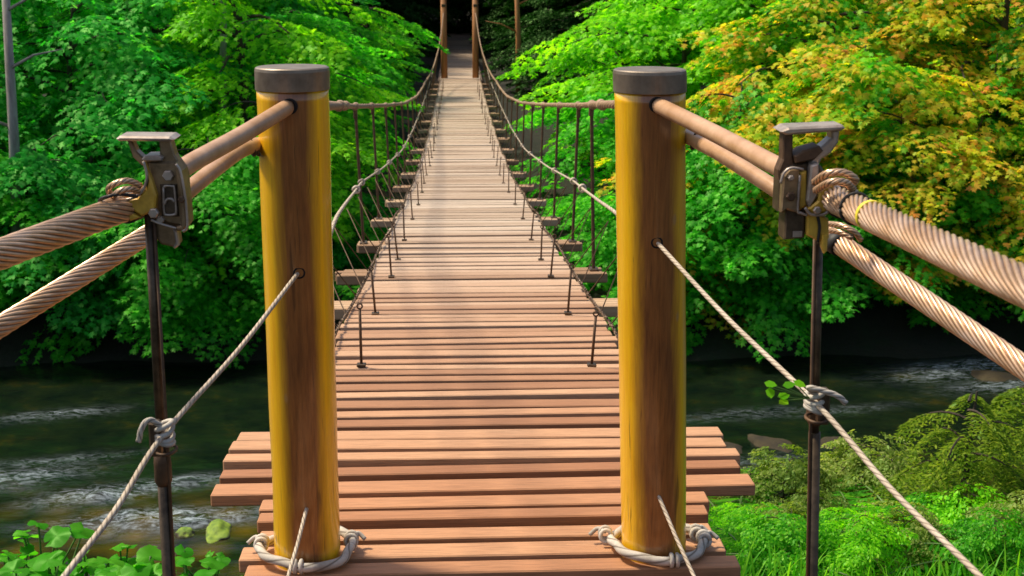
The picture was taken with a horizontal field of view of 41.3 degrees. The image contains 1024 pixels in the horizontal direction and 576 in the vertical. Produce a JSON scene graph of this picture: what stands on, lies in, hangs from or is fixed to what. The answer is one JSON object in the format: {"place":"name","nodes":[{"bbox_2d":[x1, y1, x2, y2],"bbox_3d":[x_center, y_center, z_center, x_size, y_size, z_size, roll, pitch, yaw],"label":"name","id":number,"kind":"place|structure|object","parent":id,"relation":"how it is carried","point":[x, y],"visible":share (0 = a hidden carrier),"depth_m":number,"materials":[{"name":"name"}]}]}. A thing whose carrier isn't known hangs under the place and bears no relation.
{"place":"outdoors","nodes":[
{"label":"outdoors","id":0,"kind":"place"},
{"bbox_2d":[0,349,1023,575],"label":"river","id":1,"kind":"structure","parent":0,"point":[72,450],"depth_m":19.93,"materials":[{"name":"liquid"}]},
{"bbox_2d":[206,519,231,542],"bbox_3d":[-3.495,2.929,16.159,0.346,0.292,0.811,-2,14,-9],"label":"boulder","id":2,"kind":"object","parent":1,"relation":"in","point":[218,530],"visible":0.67,"depth_m":16.01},
{"bbox_2d":[748,434,791,452],"bbox_3d":[3.673,2.277,19.046,0.631,0.335,1.052,-11,17,-38],"label":"boulder","id":3,"kind":"object","parent":1,"relation":"in","point":[764,441],"visible":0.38,"depth_m":18.98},
{"bbox_2d":[971,370,1017,381],"bbox_3d":[7.786,1.562,22.061,1.392,0.444,0.856,5,15,20],"label":"boulder","id":4,"kind":"object","parent":1,"relation":"in","point":[992,375],"visible":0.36,"depth_m":21.89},
{"bbox_2d":[0,0,1023,575],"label":"ground","id":5,"kind":"structure","parent":0,"point":[878,330],"depth_m":23.66,"materials":[{"name":"plant"}]},
{"bbox_2d":[0,553,38,575],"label":"round leaf plant","id":6,"kind":"object","parent":5,"relation":"on","point":[10,568],"visible":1,"depth_m":7.66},
{"bbox_2d":[0,0,62,301],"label":"bare trunk","id":7,"kind":"object","parent":5,"relation":"on","point":[12,117],"visible":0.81,"depth_m":22.48,"materials":[{"name":"grey plant"}]},
{"bbox_2d":[0,121,93,310],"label":"bush","id":8,"kind":"object","parent":5,"relation":"on","point":[6,216],"visible":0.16,"depth_m":22.71,"materials":[{"name":"green plant"}]},
{"bbox_2d":[13,520,88,573],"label":"round leaf plant","id":9,"kind":"object","parent":5,"relation":"on","point":[58,536],"visible":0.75,"depth_m":8.34,"materials":[{"name":"plant"}]},
{"bbox_2d":[18,522,94,575],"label":"round leaf plant","id":10,"kind":"object","parent":5,"relation":"on","point":[88,533],"visible":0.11,"depth_m":8.72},
{"bbox_2d":[27,550,97,575],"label":"round leaf plant","id":11,"kind":"object","parent":5,"relation":"on","point":[41,564],"visible":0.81,"depth_m":7.91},
{"bbox_2d":[0,0,142,190],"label":"maple tree","id":12,"kind":"object","parent":5,"relation":"on","point":[19,92],"visible":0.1,"depth_m":25.12,"materials":[{"name":"green plant"}]},
{"bbox_2d":[0,145,171,337],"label":"bush","id":13,"kind":"object","parent":5,"relation":"on","point":[24,170],"visible":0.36,"depth_m":22.38,"materials":[{"name":"green plant"}]},
{"bbox_2d":[58,552,124,575],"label":"round leaf plant","id":14,"kind":"object","parent":5,"relation":"on","point":[102,562],"visible":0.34,"depth_m":8.21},
{"bbox_2d":[0,0,232,278],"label":"maple tree","id":15,"kind":"object","parent":5,"relation":"on","point":[129,55],"visible":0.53,"depth_m":24.37,"materials":[{"name":"green plant"}]},
{"bbox_2d":[0,76,245,339],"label":"maple tree","id":16,"kind":"object","parent":5,"relation":"on","point":[109,131],"visible":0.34,"depth_m":23.36,"materials":[{"name":"green plant"}]},
{"bbox_2d":[0,178,258,365],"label":"bush","id":17,"kind":"object","parent":5,"relation":"on","point":[170,327],"visible":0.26,"depth_m":22.38,"materials":[{"name":"green plant"}]},
{"bbox_2d":[120,544,161,575],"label":"round leaf plant","id":18,"kind":"object","parent":5,"relation":"on","point":[146,557],"visible":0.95,"depth_m":8.12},
{"bbox_2d":[0,0,324,184],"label":"maple tree","id":19,"kind":"object","parent":5,"relation":"on","point":[155,8],"visible":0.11,"depth_m":26.32,"materials":[{"name":"green plant"}]},
{"bbox_2d":[161,544,224,575],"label":"round leaf plant","id":20,"kind":"object","parent":5,"relation":"on","point":[185,560],"visible":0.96,"depth_m":8.23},
{"bbox_2d":[84,138,332,369],"bbox_3d":[-5.310,-0.837,23.527,4.305,3.586,5.093,-6,15,-24],"label":"bush","id":21,"kind":"object","parent":5,"relation":"on","point":[248,176],"visible":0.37,"depth_m":22.24,"materials":[{"name":"green plant"}]},
{"bbox_2d":[51,0,381,151],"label":"maple tree","id":22,"kind":"object","parent":5,"relation":"on","point":[294,6],"visible":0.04,"depth_m":32.50,"materials":[{"name":"green plant"}]},
{"bbox_2d":[74,0,425,240],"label":"maple tree","id":23,"kind":"object","parent":5,"relation":"on","point":[301,43],"visible":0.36,"depth_m":25.34,"materials":[{"name":"green plant"}]},
{"bbox_2d":[128,179,381,340],"bbox_3d":[-4.466,-0.474,24.209,4.822,2.993,5.829,-11,17,-37],"label":"bush","id":24,"kind":"object","parent":5,"relation":"on","point":[259,315],"visible":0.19,"depth_m":23.17,"materials":[{"name":"green plant"}]},
{"bbox_2d":[175,101,400,303],"bbox_3d":[-4.616,-1.649,25.094,4.843,4.035,5.730,-8,16,-29],"label":"maple tree","id":25,"kind":"object","parent":5,"relation":"on","point":[206,127],"visible":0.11,"depth_m":23.95,"materials":[{"name":"green plant"}]},
{"bbox_2d":[173,0,402,112],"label":"maple tree","id":26,"kind":"object","parent":5,"relation":"on","point":[395,50],"visible":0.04,"depth_m":35.59,"materials":[{"name":"green plant"}]},
{"bbox_2d":[173,7,423,221],"bbox_3d":[-4.660,-3.596,28.780,5.921,4.646,5.396,1,14,4],"label":"maple tree","id":27,"kind":"object","parent":5,"relation":"on","point":[319,22],"visible":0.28,"depth_m":27.97,"materials":[{"name":"green plant"}]},
{"bbox_2d":[147,0,450,155],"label":"maple tree","id":28,"kind":"object","parent":5,"relation":"on","point":[372,37],"visible":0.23,"depth_m":36.52,"materials":[{"name":"green plant"}]},
{"bbox_2d":[331,182,399,292],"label":"bush","id":29,"kind":"object","parent":5,"relation":"on","point":[339,255],"visible":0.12,"depth_m":24.42,"materials":[{"name":"green plant"}]},
{"bbox_2d":[342,7,419,110],"bbox_3d":[-4.523,-6.669,40.367,3.492,3.274,3.315,5,15,21],"label":"maple tree","id":30,"kind":"object","parent":5,"relation":"on","point":[373,24],"visible":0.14,"depth_m":39.90,"materials":[{"name":"green plant"}]},
{"bbox_2d":[333,0,428,46],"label":"forest tree","id":31,"kind":"object","parent":5,"relation":"on","point":[410,6],"visible":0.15,"depth_m":52.36,"materials":[{"name":"green plant"}]},
{"bbox_2d":[358,24,425,90],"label":"maple tree","id":32,"kind":"object","parent":5,"relation":"on","point":[414,61],"visible":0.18,"depth_m":44.79,"materials":[{"name":"green plant"}]},
{"bbox_2d":[378,0,450,52],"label":"bush","id":33,"kind":"object","parent":5,"relation":"on","point":[427,24],"visible":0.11,"depth_m":59.23,"materials":[{"name":"green plant"}]},
{"bbox_2d":[441,0,447,77],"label":"tower post","id":34,"kind":"object","parent":5,"relation":"on","point":[444,71],"visible":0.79,"depth_m":45.60,"materials":[{"name":"brown wood"}]},
{"bbox_2d":[421,0,510,35],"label":"bush","id":35,"kind":"object","parent":5,"relation":"on","point":[453,19],"visible":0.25,"depth_m":75.80,"materials":[{"name":"green plant"}]},
{"bbox_2d":[472,0,478,77],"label":"tower post","id":36,"kind":"object","parent":5,"relation":"on","point":[475,56],"visible":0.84,"depth_m":45.67,"materials":[{"name":"brown wood"}]},
{"bbox_2d":[210,40,754,575],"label":"bridge deck","id":37,"kind":"structure","parent":5,"relation":"on","point":[478,416],"depth_m":5.28,"materials":[{"name":"brown wood"}]},
{"bbox_2d":[254,64,340,571],"bbox_3d":[-0.561,0.218,3.639,0.201,1.612,0.253,-1,14,-2],"label":"bridge post","id":38,"kind":"object","parent":37,"relation":"on","point":[295,182],"visible":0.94,"depth_m":3.52,"materials":[{"name":"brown wood"}]},
{"bbox_2d":[0,137,260,338],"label":"suspension cable","id":39,"kind":"object","parent":38,"relation":"attached to","point":[44,299],"visible":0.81,"depth_m":2.77,"materials":[{"name":"fabric"}]},
{"bbox_2d":[0,100,293,270],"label":"suspension cable","id":40,"kind":"object","parent":38,"relation":"attached to","point":[114,208],"visible":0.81,"depth_m":2.57,"materials":[{"name":"metal"}]},
{"bbox_2d":[116,132,193,247],"bbox_3d":[-0.694,-0.188,2.655,0.132,0.224,0.090,-1,14,-2],"label":"cable clamp","id":41,"kind":"object","parent":40,"relation":"attached to","point":[164,199],"visible":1,"depth_m":2.64,"materials":[{"name":"metal"}]},
{"bbox_2d":[144,214,175,575],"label":"hanger rod","id":42,"kind":"object","parent":41,"relation":"hanging from","point":[163,472],"visible":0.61,"depth_m":2.72,"materials":[{"name":"metal"}]},
{"bbox_2d":[61,272,298,575],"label":"guy rope","id":43,"kind":"object","parent":38,"relation":"attached to","point":[159,430],"visible":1,"depth_m":2.67,"materials":[{"name":"beige fabric"}]},
{"bbox_2d":[247,526,366,574],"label":"ring rope","id":44,"kind":"object","parent":37,"relation":"on","point":[262,542],"visible":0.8,"depth_m":3.73,"materials":[{"name":"fabric"}]},
{"bbox_2d":[353,110,367,243],"bbox_3d":[-1.233,-0.884,11.065,0.086,1.188,0.100,-1,14,-2],"label":"hanger","id":45,"kind":"object","parent":37,"relation":"on","point":[355,115],"visible":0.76,"depth_m":11.04,"materials":[{"name":"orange metal"}]},
{"bbox_2d":[332,72,432,234],"bbox_3d":[-1.727,-3.674,24.166,0.382,2.698,41.603,-1,14,-3],"label":"rope","id":46,"kind":"object","parent":45,"relation":"attached to","point":[345,203],"visible":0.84,"depth_m":11.04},
{"bbox_2d":[333,74,437,329],"bbox_3d":[-1.676,-3.295,24.778,0.202,2.518,38.105,-1,14,-2],"label":"side netting","id":47,"kind":"object","parent":46,"relation":"attached to","point":[384,199],"visible":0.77,"depth_m":12.67,"materials":[{"name":"grey metal"}]},
{"bbox_2d":[329,13,443,111],"bbox_3d":[-1.588,-4.238,24.655,0.510,2.746,43.008,-1,14,-2],"label":"hand cable","id":48,"kind":"object","parent":45,"relation":"attached to","point":[339,105],"visible":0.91,"depth_m":12.59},
{"bbox_2d":[335,79,439,336],"bbox_3d":[-1.581,-3.206,25.009,0.043,2.284,40.201,-1,14,-2],"label":"edge cable","id":49,"kind":"object","parent":37,"relation":"on","point":[340,322],"visible":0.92,"depth_m":9.78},
{"bbox_2d":[480,79,617,340],"bbox_3d":[-0.252,-3.218,25.060,0.043,2.284,40.200,-1,14,-2],"label":"edge cable","id":50,"kind":"object","parent":37,"relation":"on","point":[603,314],"visible":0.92,"depth_m":9.36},
{"bbox_2d":[568,109,580,242],"bbox_3d":[0.511,-0.900,11.132,0.086,1.188,0.100,-1,14,-2],"label":"hanger","id":51,"kind":"object","parent":37,"relation":"on","point":[578,116],"visible":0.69,"depth_m":11.11,"materials":[{"name":"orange metal"}]},
{"bbox_2d":[487,69,615,214],"bbox_3d":[-0.051,-3.689,24.230,0.382,2.698,41.603,0,14,-2],"label":"rope","id":52,"kind":"object","parent":51,"relation":"attached to","point":[584,189],"visible":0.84,"depth_m":11.13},
{"bbox_2d":[482,73,617,326],"bbox_3d":[-0.142,-3.309,24.837,0.202,2.518,38.105,-1,14,-2],"label":"side netting","id":53,"kind":"object","parent":52,"relation":"attached to","point":[548,198],"visible":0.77,"depth_m":12.20,"materials":[{"name":"grey metal"}]},
{"bbox_2d":[589,108,598,270],"bbox_3d":[0.560,-0.664,9.338,0.079,1.231,0.100,-1,14,-2],"label":"hanger","id":54,"kind":"object","parent":37,"relation":"on","point":[593,267],"visible":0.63,"depth_m":9.33,"materials":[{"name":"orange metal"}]},
{"bbox_2d":[613,66,686,564],"bbox_3d":[0.379,0.214,3.677,0.187,1.603,0.277,11,18,39],"label":"bridge post","id":55,"kind":"object","parent":37,"relation":"on","point":[650,145],"visible":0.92,"depth_m":3.56,"materials":[{"name":"brown wood"}]},
{"bbox_2d":[475,13,614,110],"bbox_3d":[-0.238,-4.250,24.707,0.510,2.746,43.008,-1,14,-2],"label":"hand cable","id":56,"kind":"object","parent":55,"relation":"attached to","point":[601,104],"visible":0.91,"depth_m":12.00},
{"bbox_2d":[657,495,695,575],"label":"stay rope","id":57,"kind":"object","parent":55,"relation":"attached to","point":[678,542],"visible":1,"depth_m":3.57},
{"bbox_2d":[656,242,983,575],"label":"guy rope","id":58,"kind":"object","parent":55,"relation":"attached to","point":[817,403],"visible":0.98,"depth_m":2.65,"materials":[{"name":"beige fabric"}]},
{"bbox_2d":[764,380,809,404],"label":"leaf sprig","id":59,"kind":"object","parent":58,"relation":"attached to","point":[770,392],"visible":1,"depth_m":2.64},
{"bbox_2d":[652,98,1023,308],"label":"suspension cable","id":60,"kind":"object","parent":55,"relation":"attached to","point":[994,273],"visible":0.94,"depth_m":2.22,"materials":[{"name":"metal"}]},
{"bbox_2d":[772,121,857,253],"bbox_3d":[0.578,-0.192,2.603,0.150,0.245,0.088,-1,14,-2],"label":"cable clamp","id":61,"kind":"object","parent":60,"relation":"attached to","point":[797,204],"visible":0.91,"depth_m":2.58,"materials":[{"name":"metal"}]},
{"bbox_2d":[806,239,822,575],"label":"hanger rod","id":62,"kind":"object","parent":61,"relation":"hanging from","point":[813,483],"visible":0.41,"depth_m":2.77,"materials":[{"name":"metal"}]},
{"bbox_2d":[685,129,1023,381],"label":"suspension cable","id":63,"kind":"object","parent":55,"relation":"attached to","point":[971,332],"visible":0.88,"depth_m":2.76,"materials":[{"name":"fabric"}]},
{"bbox_2d":[588,523,718,567],"bbox_3d":[0.425,0.712,3.844,0.314,0.046,0.293,-8,16,-28],"label":"ring rope","id":64,"kind":"object","parent":37,"relation":"on","point":[700,535],"visible":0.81,"depth_m":3.79,"materials":[{"name":"fabric"}]},
{"bbox_2d":[469,0,540,54],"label":"bush","id":65,"kind":"object","parent":5,"relation":"on","point":[495,13],"visible":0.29,"depth_m":58.57,"materials":[{"name":"green plant"}]},
{"bbox_2d":[480,33,556,78],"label":"bush","id":66,"kind":"object","parent":5,"relation":"on","point":[506,59],"visible":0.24,"depth_m":48.33,"materials":[{"name":"green plant"}]},
{"bbox_2d":[489,47,577,102],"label":"bush","id":67,"kind":"object","parent":5,"relation":"on","point":[523,78],"visible":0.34,"depth_m":42.73,"materials":[{"name":"green plant"}]},
{"bbox_2d":[487,5,579,66],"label":"bush","id":68,"kind":"object","parent":5,"relation":"on","point":[524,18],"visible":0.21,"depth_m":51.88,"materials":[{"name":"green plant"}]},
{"bbox_2d":[483,0,601,52],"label":"forest tree","id":69,"kind":"object","parent":5,"relation":"on","point":[548,3],"visible":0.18,"depth_m":54.40,"materials":[{"name":"green plant"}]},
{"bbox_2d":[508,16,616,89],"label":"bush","id":70,"kind":"object","parent":5,"relation":"on","point":[553,27],"visible":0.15,"depth_m":44.93,"materials":[{"name":"green plant"}]},
{"bbox_2d":[541,191,617,296],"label":"bush","id":71,"kind":"object","parent":5,"relation":"on","point":[607,236],"visible":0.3,"depth_m":24.07,"materials":[{"name":"green plant"}]},
{"bbox_2d":[519,0,692,75],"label":"forest tree","id":72,"kind":"object","parent":5,"relation":"on","point":[576,9],"visible":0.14,"depth_m":46.10,"materials":[{"name":"green plant"}]},
{"bbox_2d":[509,90,707,234],"bbox_3d":[2.055,-2.605,28.648,5.107,3.420,4.994,0,14,0],"label":"maple tree","id":73,"kind":"object","parent":5,"relation":"on","point":[606,149],"visible":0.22,"depth_m":28.27,"materials":[{"name":"green plant"}]},
{"bbox_2d":[496,24,738,155],"bbox_3d":[2.895,-4.566,32.901,5.880,3.754,5.844,-8,16,-31],"label":"maple tree","id":74,"kind":"object","parent":5,"relation":"on","point":[595,63],"visible":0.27,"depth_m":32.36,"materials":[{"name":"green plant"}]},
{"bbox_2d":[509,0,833,182],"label":"maple tree","id":75,"kind":"object","parent":5,"relation":"on","point":[650,11],"visible":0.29,"depth_m":29.59,"materials":[{"name":"green plant"}]},
{"bbox_2d":[565,183,821,356],"bbox_3d":[3.172,-0.409,24.262,4.822,2.993,5.830,4,14,15],"label":"bush","id":76,"kind":"object","parent":5,"relation":"on","point":[694,319],"visible":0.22,"depth_m":23.38,"materials":[{"name":"green plant"}]},
{"bbox_2d":[595,82,873,342],"bbox_3d":[3.993,-1.674,25.068,5.112,4.259,6.048,0,14,-2],"label":"maple tree","id":77,"kind":"object","parent":5,"relation":"on","point":[759,104],"visible":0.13,"depth_m":23.47,"materials":[{"name":"green plant"}]},
{"bbox_2d":[622,0,874,178],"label":"maple tree","id":78,"kind":"object","parent":5,"relation":"on","point":[721,5],"visible":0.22,"depth_m":28.47,"materials":[{"name":"green plant"}]},
{"bbox_2d":[711,502,793,549],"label":"herb clump","id":79,"kind":"object","parent":5,"relation":"on","point":[742,511],"visible":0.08,"depth_m":8.65,"materials":[{"name":"green plant"}]},
{"bbox_2d":[708,468,842,521],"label":"fern","id":80,"kind":"object","parent":5,"relation":"on","point":[719,502],"visible":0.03,"depth_m":9.69,"materials":[{"name":"green plant"}]},
{"bbox_2d":[730,501,828,552],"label":"herb clump","id":81,"kind":"object","parent":5,"relation":"on","point":[775,512],"visible":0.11,"depth_m":8.52,"materials":[{"name":"green plant"}]},
{"bbox_2d":[722,505,844,575],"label":"herb clump","id":82,"kind":"object","parent":5,"relation":"on","point":[775,536],"visible":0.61,"depth_m":7.49,"materials":[{"name":"green plant"}]},
{"bbox_2d":[620,0,952,111],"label":"maple tree","id":83,"kind":"object","parent":5,"relation":"on","point":[665,12],"visible":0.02,"depth_m":31.26,"materials":[{"name":"green plant"}]},
{"bbox_2d":[713,443,865,520],"bbox_3d":[2.020,1.655,9.933,1.263,1.106,1.246,-5,14,-19],"label":"shrub","id":84,"kind":"object","parent":5,"relation":"on","point":[796,471],"visible":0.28,"depth_m":9.68,"materials":[{"name":"green plant"}]},
{"bbox_2d":[686,145,903,362],"bbox_3d":[4.465,-1.023,24.256,5.107,3.420,4.994,-3,14,-13],"label":"bush","id":85,"kind":"object","parent":5,"relation":"on","point":[717,190],"visible":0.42,"depth_m":22.72,"materials":[{"name":"green plant"}]},
{"bbox_2d":[749,486,849,520],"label":"shrub","id":86,"kind":"object","parent":5,"relation":"on","point":[802,498],"visible":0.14,"depth_m":9.20,"materials":[{"name":"green plant"}]},
{"bbox_2d":[594,0,1023,248],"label":"maple tree","id":87,"kind":"object","parent":5,"relation":"on","point":[753,37],"visible":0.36,"depth_m":25.39,"materials":[{"name":"yellow plant"}]},
{"bbox_2d":[716,135,955,329],"bbox_3d":[5.740,-1.002,23.980,4.413,3.676,5.221,5,14,18],"label":"bush","id":88,"kind":"object","parent":5,"relation":"on","point":[842,295],"visible":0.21,"depth_m":22.72,"materials":[{"name":"green plant"}]},
{"bbox_2d":[766,429,929,505],"bbox_3d":[2.521,1.623,10.204,1.313,1.166,1.331,-11,17,-37],"label":"shrub","id":89,"kind":"object","parent":5,"relation":"on","point":[838,471],"visible":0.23,"depth_m":10.06,"materials":[{"name":"green plant"}]},
{"bbox_2d":[790,502,926,575],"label":"herb clump","id":90,"kind":"object","parent":5,"relation":"on","point":[877,546],"visible":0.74,"depth_m":7.50,"materials":[{"name":"green plant"}]},
{"bbox_2d":[713,495,1023,575],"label":"grass","id":91,"kind":"structure","parent":5,"relation":"on","point":[744,570],"depth_m":7.10,"materials":[{"name":"green plant"}]},
{"bbox_2d":[716,45,1023,321],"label":"maple tree","id":92,"kind":"object","parent":5,"relation":"on","point":[853,103],"visible":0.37,"depth_m":23.21,"materials":[{"name":"green plant"}]},
{"bbox_2d":[723,0,1023,192],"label":"maple tree","id":93,"kind":"object","parent":5,"relation":"on","point":[933,11],"visible":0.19,"depth_m":25.20,"materials":[{"name":"yellow plant"}]},
{"bbox_2d":[825,438,959,515],"bbox_3d":[2.705,1.638,9.786,1.212,1.076,1.229,4,14,15],"label":"shrub","id":94,"kind":"object","parent":5,"relation":"on","point":[884,469],"visible":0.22,"depth_m":9.64,"materials":[{"name":"green plant"}]},
{"bbox_2d":[838,500,977,575],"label":"herb clump","id":95,"kind":"object","parent":5,"relation":"on","point":[920,530],"visible":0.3,"depth_m":7.75,"materials":[{"name":"green plant"}]},
{"bbox_2d":[795,114,1023,309],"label":"bush","id":96,"kind":"object","parent":5,"relation":"on","point":[916,194],"visible":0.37,"depth_m":22.92,"materials":[{"name":"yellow plant"}]},
{"bbox_2d":[839,53,1023,294],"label":"maple tree","id":97,"kind":"object","parent":5,"relation":"on","point":[1009,91],"visible":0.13,"depth_m":23.72,"materials":[{"name":"yellow plant"}]},
{"bbox_2d":[869,492,994,549],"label":"herb clump","id":98,"kind":"object","parent":5,"relation":"on","point":[910,497],"visible":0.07,"depth_m":8.23,"materials":[{"name":"green plant"}]},
{"bbox_2d":[855,0,1023,244],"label":"maple tree","id":99,"kind":"object","parent":5,"relation":"on","point":[1003,21],"visible":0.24,"depth_m":24.68,"materials":[{"name":"yellow plant"}]},
{"bbox_2d":[867,391,1023,557],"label":"bush","id":100,"kind":"object","parent":5,"relation":"on","point":[901,479],"visible":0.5,"depth_m":8.44,"materials":[{"name":"green plant"}]},
{"bbox_2d":[871,0,1023,226],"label":"maple tree","id":101,"kind":"object","parent":5,"relation":"on","point":[1018,18],"visible":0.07,"depth_m":26.80,"materials":[{"name":"yellow plant"}]},
{"bbox_2d":[881,533,1023,575],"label":"fern","id":102,"kind":"object","parent":5,"relation":"on","point":[964,569],"visible":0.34,"depth_m":7.52,"materials":[{"name":"green plant"}]},
{"bbox_2d":[883,167,1023,333],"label":"bush","id":103,"kind":"object","parent":5,"relation":"on","point":[959,295],"visible":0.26,"depth_m":23.42,"materials":[{"name":"green plant"}]},
{"bbox_2d":[893,482,1014,566],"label":"herb clump","id":104,"kind":"object","parent":5,"relation":"on","point":[943,515],"visible":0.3,"depth_m":8.08,"materials":[{"name":"green plant"}]},
{"bbox_2d":[929,507,1023,575],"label":"herb clump","id":105,"kind":"object","parent":5,"relation":"on","point":[976,538],"visible":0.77,"depth_m":7.55,"materials":[{"name":"green plant"}]},
{"bbox_2d":[946,386,1023,507],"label":"conifer sapling","id":106,"kind":"object","parent":5,"relation":"on","point":[1000,399],"visible":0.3,"depth_m":9.23,"materials":[{"name":"green plant"}]},
{"bbox_2d":[951,125,1023,293],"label":"maple tree","id":107,"kind":"object","parent":5,"relation":"on","point":[1009,152],"visible":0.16,"depth_m":23.66,"materials":[{"name":"yellow plant"}]},
{"bbox_2d":[961,489,1023,567],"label":"herb clump","id":108,"kind":"object","parent":5,"relation":"on","point":[1017,507],"visible":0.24,"depth_m":7.84,"materials":[{"name":"green plant"}]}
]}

